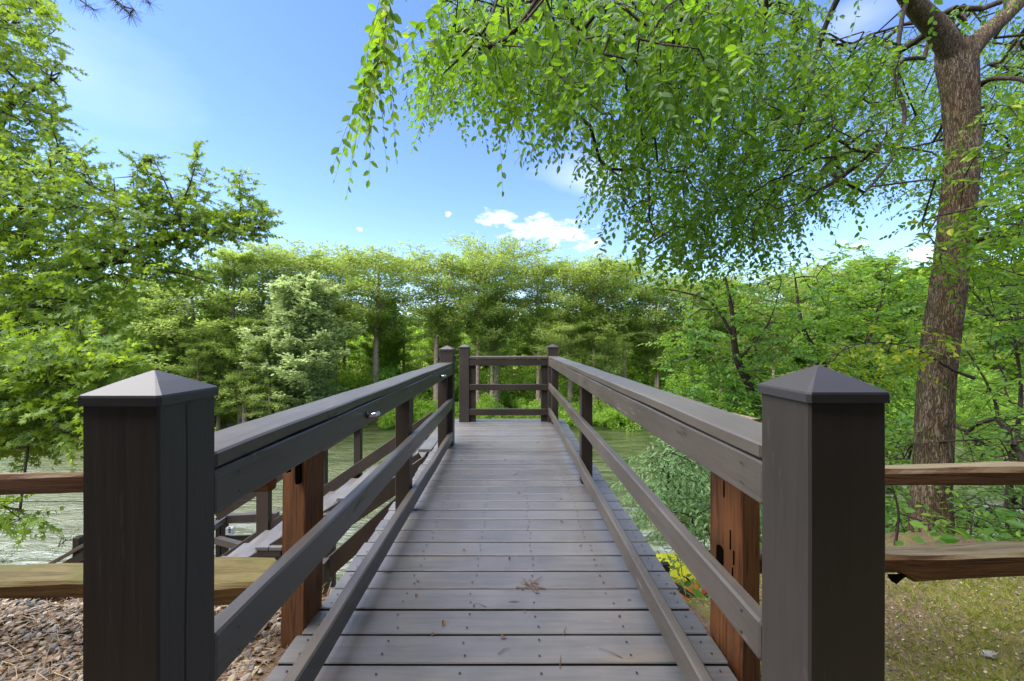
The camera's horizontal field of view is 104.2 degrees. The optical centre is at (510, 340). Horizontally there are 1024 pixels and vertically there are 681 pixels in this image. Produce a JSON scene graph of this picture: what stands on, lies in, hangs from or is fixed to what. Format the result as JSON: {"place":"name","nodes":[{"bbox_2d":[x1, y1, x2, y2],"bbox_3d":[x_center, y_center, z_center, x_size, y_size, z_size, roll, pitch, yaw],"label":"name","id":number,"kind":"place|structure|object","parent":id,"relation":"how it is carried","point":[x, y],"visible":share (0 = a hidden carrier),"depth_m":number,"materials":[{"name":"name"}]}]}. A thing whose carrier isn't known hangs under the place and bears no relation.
{"place":"outdoors","nodes":[
{"label":"outdoors","id":0,"kind":"place"},
{"bbox_2d":[0,418,1023,583],"bbox_3d":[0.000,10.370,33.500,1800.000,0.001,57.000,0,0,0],"label":"river","id":1,"kind":"structure","parent":0,"point":[620,442],"depth_m":26.65,"materials":[{"name":"liquid"}]},
{"bbox_2d":[171,248,280,425],"bbox_3d":[-32.864,-0.060,47.499,11.975,20.925,14.662,0,0,-43],"label":"cypress tree","id":2,"kind":"object","parent":1,"relation":"on","point":[226,272],"visible":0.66,"depth_m":45.54,"materials":[{"name":"green plant"}]},
{"bbox_2d":[231,337,294,417],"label":"cypress tree","id":3,"kind":"object","parent":1,"relation":"on","point":[270,411],"visible":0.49,"depth_m":42.93,"materials":[{"name":"green plant"}]},
{"bbox_2d":[305,240,440,383],"bbox_3d":[-17.088,-0.932,52.041,18.146,22.597,19.438,0,0,-38],"label":"cypress tree","id":4,"kind":"object","parent":1,"relation":"on","point":[378,314],"visible":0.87,"depth_m":50.34,"materials":[{"name":"green plant"}]},
{"bbox_2d":[568,402,616,426],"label":"shrub","id":5,"kind":"object","parent":1,"relation":"in","point":[610,411],"visible":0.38,"depth_m":46.79,"materials":[{"name":"green plant"}]},
{"bbox_2d":[592,397,628,429],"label":"shrub","id":6,"kind":"object","parent":1,"relation":"in","point":[611,422],"visible":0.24,"depth_m":48.30,"materials":[{"name":"green plant"}]},
{"bbox_2d":[606,406,641,431],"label":"shrub","id":7,"kind":"object","parent":1,"relation":"in","point":[631,421],"visible":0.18,"depth_m":46.75,"materials":[{"name":"green plant"}]},
{"bbox_2d":[0,332,1023,680],"bbox_3d":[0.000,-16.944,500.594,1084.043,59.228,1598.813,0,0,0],"label":"ground","id":8,"kind":"structure","parent":0,"point":[700,612],"depth_m":1.77,"materials":[{"name":"green plant"}]},
{"bbox_2d":[47,535,82,563],"bbox_3d":[-6.298,3.371,6.015,1.592,1.649,0.170,0,0,0],"label":"stair railing","id":9,"kind":"object","parent":8,"relation":"on","point":[76,552],"visible":0.07,"depth_m":5.95,"materials":[{"name":"paint"}]},
{"bbox_2d":[70,0,161,26],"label":"pine branch","id":10,"kind":"object","parent":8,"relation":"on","point":[130,13],"visible":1,"depth_m":3.20,"materials":[{"name":"green plant"}]},
{"bbox_2d":[0,598,280,680],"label":"river pebbles","id":11,"kind":"object","parent":8,"relation":"on","point":[38,640],"visible":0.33,"depth_m":1.66,"materials":[{"name":"grey gravel"}]},
{"bbox_2d":[106,314,174,375],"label":"cypress tree","id":12,"kind":"object","parent":8,"relation":"on","point":[137,327],"visible":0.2,"depth_m":43.00,"materials":[{"name":"green plant"}]},
{"bbox_2d":[0,0,287,550],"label":"sweetgum tree","id":13,"kind":"object","parent":8,"relation":"on","point":[40,351],"visible":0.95,"depth_m":8.23,"materials":[{"name":"green plant"}]},
{"bbox_2d":[97,279,200,363],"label":"cypress tree","id":14,"kind":"object","parent":8,"relation":"on","point":[138,286],"visible":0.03,"depth_m":45.10,"materials":[{"name":"green plant"}]},
{"bbox_2d":[92,284,208,382],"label":"cypress tree","id":15,"kind":"object","parent":8,"relation":"on","point":[153,309],"visible":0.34,"depth_m":44.14,"materials":[{"name":"green plant"}]},
{"bbox_2d":[0,450,323,649],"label":"split rail fence","id":16,"kind":"object","parent":8,"relation":"on","point":[302,515],"visible":0.39,"depth_m":1.66,"materials":[{"name":"brown wood"}]},
{"bbox_2d":[0,587,328,680],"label":"pine straw","id":17,"kind":"object","parent":8,"relation":"on","point":[62,647],"visible":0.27,"depth_m":1.63,"materials":[{"name":"brown plant"}]},
{"bbox_2d":[146,331,206,382],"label":"cypress tree","id":18,"kind":"object","parent":8,"relation":"on","point":[164,347],"visible":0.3,"depth_m":43.99,"materials":[{"name":"green plant"}]},
{"bbox_2d":[131,266,250,382],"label":"cypress tree","id":19,"kind":"object","parent":8,"relation":"on","point":[175,317],"visible":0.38,"depth_m":43.87,"materials":[{"name":"green plant"}]},
{"bbox_2d":[162,342,234,416],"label":"cypress tree","id":20,"kind":"object","parent":8,"relation":"on","point":[197,367],"visible":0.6,"depth_m":42.94,"materials":[{"name":"green plant"}]},
{"bbox_2d":[193,346,243,430],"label":"cypress tree","id":21,"kind":"object","parent":8,"relation":"on","point":[218,418],"visible":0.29,"depth_m":44.33,"materials":[{"name":"green plant"}]},
{"bbox_2d":[214,390,237,431],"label":"shrub","id":22,"kind":"object","parent":8,"relation":"on","point":[231,418],"visible":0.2,"depth_m":45.30,"materials":[{"name":"green plant"}]},
{"bbox_2d":[195,317,270,423],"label":"cypress tree","id":23,"kind":"object","parent":8,"relation":"on","point":[237,394],"visible":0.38,"depth_m":43.93,"materials":[{"name":"green plant"}]},
{"bbox_2d":[207,317,281,422],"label":"cypress tree","id":24,"kind":"object","parent":8,"relation":"on","point":[244,400],"visible":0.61,"depth_m":43.44,"materials":[{"name":"green plant"}]},
{"bbox_2d":[214,511,279,556],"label":"river platform","id":25,"kind":"structure","parent":8,"relation":"on","point":[223,543],"depth_m":9.40,"materials":[{"name":"grey wood"}]},
{"bbox_2d":[222,427,437,560],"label":"staircase","id":26,"kind":"structure","parent":25,"relation":"on","point":[267,543],"depth_m":4.58,"materials":[{"name":"grey wood"}]},
{"bbox_2d":[214,398,432,556],"bbox_3d":[-2.580,1.899,5.540,3.254,3.111,0.170,0,0,0],"label":"stair railing","id":27,"kind":"object","parent":26,"relation":"attached to","point":[264,521],"visible":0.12,"depth_m":5.48,"materials":[{"name":"paint"}]},
{"bbox_2d":[322,455,426,601],"bbox_3d":[-1.521,2.102,3.925,1.421,1.762,0.840,0,0,0],"label":"stair railing","id":28,"kind":"object","parent":26,"relation":"attached to","point":[335,560],"visible":0.25,"depth_m":3.68,"materials":[{"name":"paint"}]},
{"bbox_2d":[196,237,317,396],"bbox_3d":[-32.484,-1.405,52.291,15.940,22.556,17.074,0,0,-1],"label":"cypress tree","id":29,"kind":"object","parent":8,"relation":"on","point":[261,308],"visible":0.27,"depth_m":49.48,"materials":[{"name":"green plant"}]},
{"bbox_2d":[230,294,338,417],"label":"broadleaf tree","id":30,"kind":"object","parent":8,"relation":"on","point":[265,366],"visible":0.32,"depth_m":43.33,"materials":[{"name":"green plant"}]},
{"bbox_2d":[234,234,353,317],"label":"cypress tree","id":31,"kind":"object","parent":8,"relation":"on","point":[306,258],"visible":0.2,"depth_m":50.01,"materials":[{"name":"green plant"}]},
{"bbox_2d":[263,270,367,406],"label":"broadleaf tree","id":32,"kind":"object","parent":8,"relation":"on","point":[328,335],"visible":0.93,"depth_m":43.66,"materials":[{"name":"green plant"}]},
{"bbox_2d":[291,253,388,383],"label":"cypress tree","id":33,"kind":"object","parent":8,"relation":"on","point":[339,310],"visible":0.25,"depth_m":53.77,"materials":[{"name":"green plant"}]},
{"bbox_2d":[324,308,366,376],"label":"cypress tree","id":34,"kind":"object","parent":8,"relation":"on","point":[353,353],"visible":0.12,"depth_m":63.35,"materials":[{"name":"green plant"}]},
{"bbox_2d":[296,354,397,397],"bbox_3d":[-23.906,5.648,56.140,17.973,10.002,11.453,0,0,-40],"label":"shrub","id":35,"kind":"object","parent":8,"relation":"on","point":[355,362],"visible":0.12,"depth_m":57.25,"materials":[{"name":"green plant"}]},
{"bbox_2d":[330,359,371,392],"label":"shrub","id":36,"kind":"object","parent":8,"relation":"on","point":[349,375],"visible":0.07,"depth_m":55.90,"materials":[{"name":"green plant"}]},
{"bbox_2d":[338,365,414,388],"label":"shrub","id":37,"kind":"object","parent":8,"relation":"on","point":[384,375],"visible":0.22,"depth_m":53.37,"materials":[{"name":"green plant"}]},
{"bbox_2d":[356,297,410,375],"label":"broadleaf tree","id":38,"kind":"object","parent":8,"relation":"on","point":[388,346],"visible":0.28,"depth_m":57.15,"materials":[{"name":"green plant"}]},
{"bbox_2d":[17,306,781,382],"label":"distant woods","id":39,"kind":"object","parent":8,"relation":"on","point":[412,353],"visible":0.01,"depth_m":71.80,"materials":[{"name":"green plant"}]},
{"bbox_2d":[378,399,434,428],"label":"shrub","id":40,"kind":"object","parent":8,"relation":"on","point":[392,415],"visible":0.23,"depth_m":47.88,"materials":[{"name":"green plant"}]},
{"bbox_2d":[386,316,429,372],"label":"cypress tree","id":41,"kind":"object","parent":8,"relation":"on","point":[410,337],"visible":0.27,"depth_m":60.43,"materials":[{"name":"green plant"}]},
{"bbox_2d":[363,356,480,405],"bbox_3d":[-12.868,6.168,59.928,17.032,8.291,10.816,0,0,-8],"label":"shrub","id":42,"kind":"object","parent":8,"relation":"on","point":[428,391],"visible":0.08,"depth_m":56.87,"materials":[{"name":"green plant"}]},
{"bbox_2d":[413,392,433,422],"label":"shrub","id":43,"kind":"object","parent":8,"relation":"on","point":[420,402],"visible":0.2,"depth_m":49.62,"materials":[{"name":"green plant"}]},
{"bbox_2d":[366,239,506,409],"bbox_3d":[-10.611,-0.615,52.525,16.634,22.084,18.147,0,0,-24],"label":"cypress tree","id":44,"kind":"object","parent":8,"relation":"on","point":[429,321],"visible":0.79,"depth_m":49.65,"materials":[{"name":"green plant"}]},
{"bbox_2d":[416,313,473,380],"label":"cypress tree","id":45,"kind":"object","parent":8,"relation":"on","point":[446,342],"visible":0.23,"depth_m":57.24,"materials":[{"name":"green plant"}]},
{"bbox_2d":[422,303,467,364],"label":"broadleaf tree","id":46,"kind":"object","parent":8,"relation":"on","point":[427,351],"visible":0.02,"depth_m":62.08,"materials":[{"name":"green plant"}]},
{"bbox_2d":[426,393,498,418],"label":"shrub","id":47,"kind":"object","parent":8,"relation":"on","point":[456,410],"visible":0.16,"depth_m":50.22,"materials":[{"name":"green plant"}]},
{"bbox_2d":[421,246,533,407],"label":"cypress tree","id":48,"kind":"object","parent":8,"relation":"on","point":[477,271],"visible":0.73,"depth_m":49.29,"materials":[{"name":"green plant"}]},
{"bbox_2d":[476,392,503,418],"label":"shrub","id":49,"kind":"object","parent":8,"relation":"on","point":[479,404],"visible":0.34,"depth_m":47.87,"materials":[{"name":"green plant"}]},
{"bbox_2d":[455,367,526,408],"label":"shrub","id":50,"kind":"object","parent":8,"relation":"on","point":[512,400],"visible":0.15,"depth_m":55.48,"materials":[{"name":"green plant"}]},
{"bbox_2d":[445,303,537,403],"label":"cypress tree","id":51,"kind":"object","parent":8,"relation":"on","point":[500,350],"visible":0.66,"depth_m":51.09,"materials":[{"name":"green plant"}]},
{"bbox_2d":[265,419,737,680],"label":"walkway deck","id":52,"kind":"structure","parent":8,"relation":"on","point":[393,624],"depth_m":1.89,"materials":[{"name":"grey wood"}]},
{"bbox_2d":[77,345,454,680],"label":"walkway railing","id":53,"kind":"object","parent":52,"relation":"attached to","point":[168,472],"visible":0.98,"depth_m":0.80,"materials":[{"name":"grey wood"}]},
{"bbox_2d":[459,344,547,421],"bbox_3d":[-0.104,0.736,5.760,1.273,1.369,0.152,0,0,0],"label":"end railing","id":54,"kind":"object","parent":52,"relation":"attached to","point":[468,388],"visible":0.89,"depth_m":5.70,"materials":[{"name":"grey wood"}]},
{"bbox_2d":[547,344,889,680],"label":"walkway railing","id":55,"kind":"object","parent":52,"relation":"attached to","point":[803,463],"visible":0.98,"depth_m":0.78,"materials":[{"name":"grey wood"}]},
{"bbox_2d":[439,230,563,408],"bbox_3d":[-1.938,-1.823,52.991,16.700,24.283,18.219,0,0,34],"label":"cypress tree","id":56,"kind":"object","parent":8,"relation":"on","point":[521,256],"visible":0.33,"depth_m":51.85,"materials":[{"name":"green plant"}]},
{"bbox_2d":[480,366,540,405],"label":"shrub","id":57,"kind":"object","parent":8,"relation":"on","point":[512,377],"visible":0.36,"depth_m":55.21,"materials":[{"name":"green plant"}]},
{"bbox_2d":[480,366,540,407],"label":"shrub","id":58,"kind":"object","parent":8,"relation":"on","point":[528,380],"visible":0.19,"depth_m":55.92,"materials":[{"name":"green plant"}]},
{"bbox_2d":[503,320,530,396],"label":"cypress tree","id":59,"kind":"object","parent":8,"relation":"on","point":[521,347],"visible":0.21,"depth_m":64.58,"materials":[{"name":"green plant"}]},
{"bbox_2d":[516,398,540,418],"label":"shrub","id":60,"kind":"object","parent":8,"relation":"on","point":[523,404],"visible":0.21,"depth_m":50.12,"materials":[{"name":"green plant"}]},
{"bbox_2d":[508,367,558,406],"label":"shrub","id":61,"kind":"object","parent":8,"relation":"on","point":[531,394],"visible":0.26,"depth_m":55.90,"materials":[{"name":"green plant"}]},
{"bbox_2d":[518,305,551,371],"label":"broadleaf tree","id":62,"kind":"object","parent":8,"relation":"on","point":[530,353],"visible":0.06,"depth_m":64.55,"materials":[{"name":"green plant"}]},
{"bbox_2d":[495,255,580,401],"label":"cypress tree","id":63,"kind":"object","parent":8,"relation":"on","point":[536,316],"visible":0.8,"depth_m":52.27,"materials":[{"name":"green plant"}]},
{"bbox_2d":[518,321,602,378],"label":"cypress tree","id":64,"kind":"object","parent":8,"relation":"on","point":[559,341],"visible":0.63,"depth_m":49.43,"materials":[{"name":"green plant"}]},
{"bbox_2d":[514,367,608,409],"bbox_3d":[8.201,7.364,57.348,14.764,7.187,9.375,0,0,26],"label":"shrub","id":65,"kind":"object","parent":8,"relation":"on","point":[561,389],"visible":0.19,"depth_m":55.54,"materials":[{"name":"green plant"}]},
{"bbox_2d":[528,394,599,426],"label":"shrub","id":66,"kind":"object","parent":8,"relation":"on","point":[568,420],"visible":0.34,"depth_m":48.10,"materials":[{"name":"green plant"}]},
{"bbox_2d":[517,254,633,403],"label":"cypress tree","id":67,"kind":"object","parent":8,"relation":"on","point":[567,316],"visible":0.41,"depth_m":50.92,"materials":[{"name":"green plant"}]},
{"bbox_2d":[558,348,628,412],"bbox_3d":[12.064,5.991,56.864,18.446,9.779,10.410,0,0,-17],"label":"shrub","id":68,"kind":"object","parent":8,"relation":"on","point":[566,383],"visible":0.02,"depth_m":55.42,"materials":[{"name":"green plant"}]},
{"bbox_2d":[534,251,656,415],"bbox_3d":[10.563,0.149,51.632,17.020,22.484,15.889,0,0,12],"label":"cypress tree","id":69,"kind":"object","parent":8,"relation":"on","point":[607,326],"visible":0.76,"depth_m":49.43,"materials":[{"name":"green plant"}]},
{"bbox_2d":[570,330,642,410],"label":"cypress tree","id":70,"kind":"object","parent":8,"relation":"on","point":[602,360],"visible":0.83,"depth_m":50.04,"materials":[{"name":"green plant"}]},
{"bbox_2d":[592,401,636,426],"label":"shrub","id":71,"kind":"object","parent":8,"relation":"on","point":[617,413],"visible":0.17,"depth_m":48.36,"materials":[{"name":"green plant"}]},
{"bbox_2d":[557,245,699,377],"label":"cypress tree","id":72,"kind":"object","parent":8,"relation":"on","point":[636,309],"visible":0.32,"depth_m":51.92,"materials":[{"name":"green plant"}]},
{"bbox_2d":[619,316,658,385],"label":"broadleaf tree","id":73,"kind":"object","parent":8,"relation":"on","point":[632,355],"visible":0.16,"depth_m":57.89,"materials":[{"name":"green plant"}]},
{"bbox_2d":[627,326,687,387],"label":"cypress tree","id":74,"kind":"object","parent":8,"relation":"on","point":[652,363],"visible":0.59,"depth_m":51.93,"materials":[{"name":"green plant"}]},
{"bbox_2d":[598,275,722,385],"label":"cypress tree","id":75,"kind":"object","parent":8,"relation":"on","point":[657,314],"visible":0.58,"depth_m":51.02,"materials":[{"name":"green plant"}]},
{"bbox_2d":[615,358,718,394],"bbox_3d":[19.357,6.542,53.568,15.079,8.391,9.608,0,0,36],"label":"shrub","id":76,"kind":"object","parent":8,"relation":"on","point":[635,371],"visible":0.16,"depth_m":52.83,"materials":[{"name":"green plant"}]},
{"bbox_2d":[640,361,711,400],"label":"shrub","id":77,"kind":"object","parent":8,"relation":"on","point":[663,381],"visible":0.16,"depth_m":52.69,"materials":[{"name":"green plant"}]},
{"bbox_2d":[330,0,1023,533],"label":"elm tree","id":78,"kind":"object","parent":8,"relation":"on","point":[558,84],"visible":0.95,"depth_m":3.49,"materials":[{"name":"green plant"}]},
{"bbox_2d":[606,436,761,595],"bbox_3d":[3.176,2.924,6.725,3.039,3.034,5.682,0,0,30],"label":"bush","id":79,"kind":"object","parent":8,"relation":"on","point":[698,519],"visible":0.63,"depth_m":5.60,"materials":[{"name":"green plant"}]},
{"bbox_2d":[660,561,708,598],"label":"shrub","id":80,"kind":"object","parent":8,"relation":"on","point":[665,564],"visible":0.09,"depth_m":4.81,"materials":[{"name":"green plant"}]},
{"bbox_2d":[656,550,709,583],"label":"flowers","id":81,"kind":"object","parent":80,"relation":"on","point":[674,572],"visible":0.05,"depth_m":5.48,"materials":[{"name":"yellow plant"}]},
{"bbox_2d":[639,268,753,397],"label":"cypress tree","id":82,"kind":"object","parent":8,"relation":"on","point":[702,312],"visible":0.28,"depth_m":50.97,"materials":[{"name":"green plant"}]},
{"bbox_2d":[693,279,759,390],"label":"broadleaf tree","id":83,"kind":"object","parent":8,"relation":"on","point":[724,330],"visible":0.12,"depth_m":54.24,"materials":[{"name":"green plant"}]},
{"bbox_2d":[699,335,761,400],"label":"cypress tree","id":84,"kind":"object","parent":8,"relation":"on","point":[719,357],"visible":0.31,"depth_m":51.30,"materials":[{"name":"green plant"}]},
{"bbox_2d":[638,247,825,422],"bbox_3d":[5.119,0.655,8.995,5.026,5.918,3.248,0,0,0],"label":"young tree","id":85,"kind":"object","parent":8,"relation":"on","point":[750,398],"visible":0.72,"depth_m":8.85,"materials":[{"name":"green plant"}]},
{"bbox_2d":[718,271,825,383],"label":"cypress tree","id":86,"kind":"object","parent":8,"relation":"on","point":[758,300],"visible":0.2,"depth_m":52.78,"materials":[{"name":"green plant"}]},
{"bbox_2d":[728,300,824,377],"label":"cypress tree","id":87,"kind":"object","parent":8,"relation":"on","point":[774,358],"visible":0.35,"depth_m":50.26,"materials":[{"name":"green plant"}]},
{"bbox_2d":[773,273,847,371],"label":"broadleaf tree","id":88,"kind":"object","parent":8,"relation":"on","point":[799,360],"visible":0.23,"depth_m":54.41,"materials":[{"name":"green plant"}]},
{"bbox_2d":[756,253,903,338],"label":"cypress tree","id":89,"kind":"object","parent":8,"relation":"on","point":[813,267],"visible":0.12,"depth_m":54.65,"materials":[{"name":"green plant"}]},
{"bbox_2d":[760,410,914,547],"bbox_3d":[6.266,2.958,7.840,5.812,3.827,3.103,0,0,-41],"label":"bush","id":90,"kind":"object","parent":8,"relation":"on","point":[903,417],"visible":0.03,"depth_m":7.13,"materials":[{"name":"green plant"}]},
{"bbox_2d":[802,339,880,376],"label":"cypress tree","id":91,"kind":"object","parent":8,"relation":"on","point":[838,368],"visible":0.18,"depth_m":51.06,"materials":[{"name":"green plant"}]},
{"bbox_2d":[773,235,930,491],"bbox_3d":[9.155,0.677,10.321,6.501,6.715,3.010,0,0,-22],"label":"young tree","id":92,"kind":"object","parent":8,"relation":"on","point":[840,314],"visible":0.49,"depth_m":10.14,"materials":[{"name":"green plant"}]},
{"bbox_2d":[683,577,1023,678],"bbox_3d":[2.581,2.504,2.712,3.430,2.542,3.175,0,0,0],"label":"dry twigs","id":93,"kind":"object","parent":8,"relation":"on","point":[931,629],"visible":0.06,"depth_m":1.79,"materials":[{"name":"brown plant"}]},
{"bbox_2d":[684,499,1023,601],"bbox_3d":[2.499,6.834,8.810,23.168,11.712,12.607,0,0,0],"label":"ground cover","id":94,"kind":"object","parent":8,"relation":"on","point":[947,538],"visible":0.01,"depth_m":3.44,"materials":[{"name":"green plant"}]},
{"bbox_2d":[686,545,1023,680],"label":"grass","id":95,"kind":"structure","parent":8,"relation":"on","point":[905,645],"depth_m":1.79,"materials":[{"name":"green plant"}]},
{"bbox_2d":[710,413,1023,680],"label":"split rail fence","id":96,"kind":"object","parent":8,"relation":"on","point":[735,550],"visible":0.58,"depth_m":1.50,"materials":[{"name":"brown wood"}]},
{"bbox_2d":[833,256,930,391],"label":"broadleaf tree","id":97,"kind":"object","parent":8,"relation":"on","point":[902,330],"visible":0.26,"depth_m":53.20,"materials":[{"name":"green plant"}]},
{"bbox_2d":[888,266,973,382],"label":"broadleaf tree","id":98,"kind":"object","parent":8,"relation":"on","point":[922,300],"visible":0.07,"depth_m":54.07,"materials":[{"name":"green plant"}]},
{"bbox_2d":[887,363,996,397],"bbox_3d":[52.897,6.149,53.486,9.669,8.444,15.173,0,0,-7],"label":"shrub","id":99,"kind":"object","parent":8,"relation":"on","point":[963,378],"visible":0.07,"depth_m":48.52,"materials":[{"name":"green plant"}]},
{"bbox_2d":[914,332,988,367],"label":"cypress tree","id":100,"kind":"object","parent":8,"relation":"on","point":[964,351],"visible":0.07,"depth_m":49.95,"materials":[{"name":"green plant"}]},
{"bbox_2d":[885,400,1023,545],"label":"undergrowth","id":101,"kind":"object","parent":8,"relation":"on","point":[1003,429],"visible":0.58,"depth_m":5.06,"materials":[{"name":"green plant"}]},
{"bbox_2d":[914,382,1023,427],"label":"shrub","id":102,"kind":"object","parent":8,"relation":"on","point":[987,406],"visible":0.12,"depth_m":47.16,"materials":[{"name":"green plant"}]},
{"bbox_2d":[955,225,1023,531],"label":"young tree","id":103,"kind":"object","parent":8,"relation":"on","point":[997,382],"visible":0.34,"depth_m":6.94,"materials":[{"name":"green plant"}]},
{"bbox_2d":[960,261,1023,387],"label":"broadleaf tree","id":104,"kind":"object","parent":8,"relation":"on","point":[983,337],"visible":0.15,"depth_m":53.12,"materials":[{"name":"green plant"}]},
{"bbox_2d":[0,0,1023,322],"label":"sky","id":105,"kind":"structure","parent":0,"point":[266,82],"materials":[{"name":"blue"}]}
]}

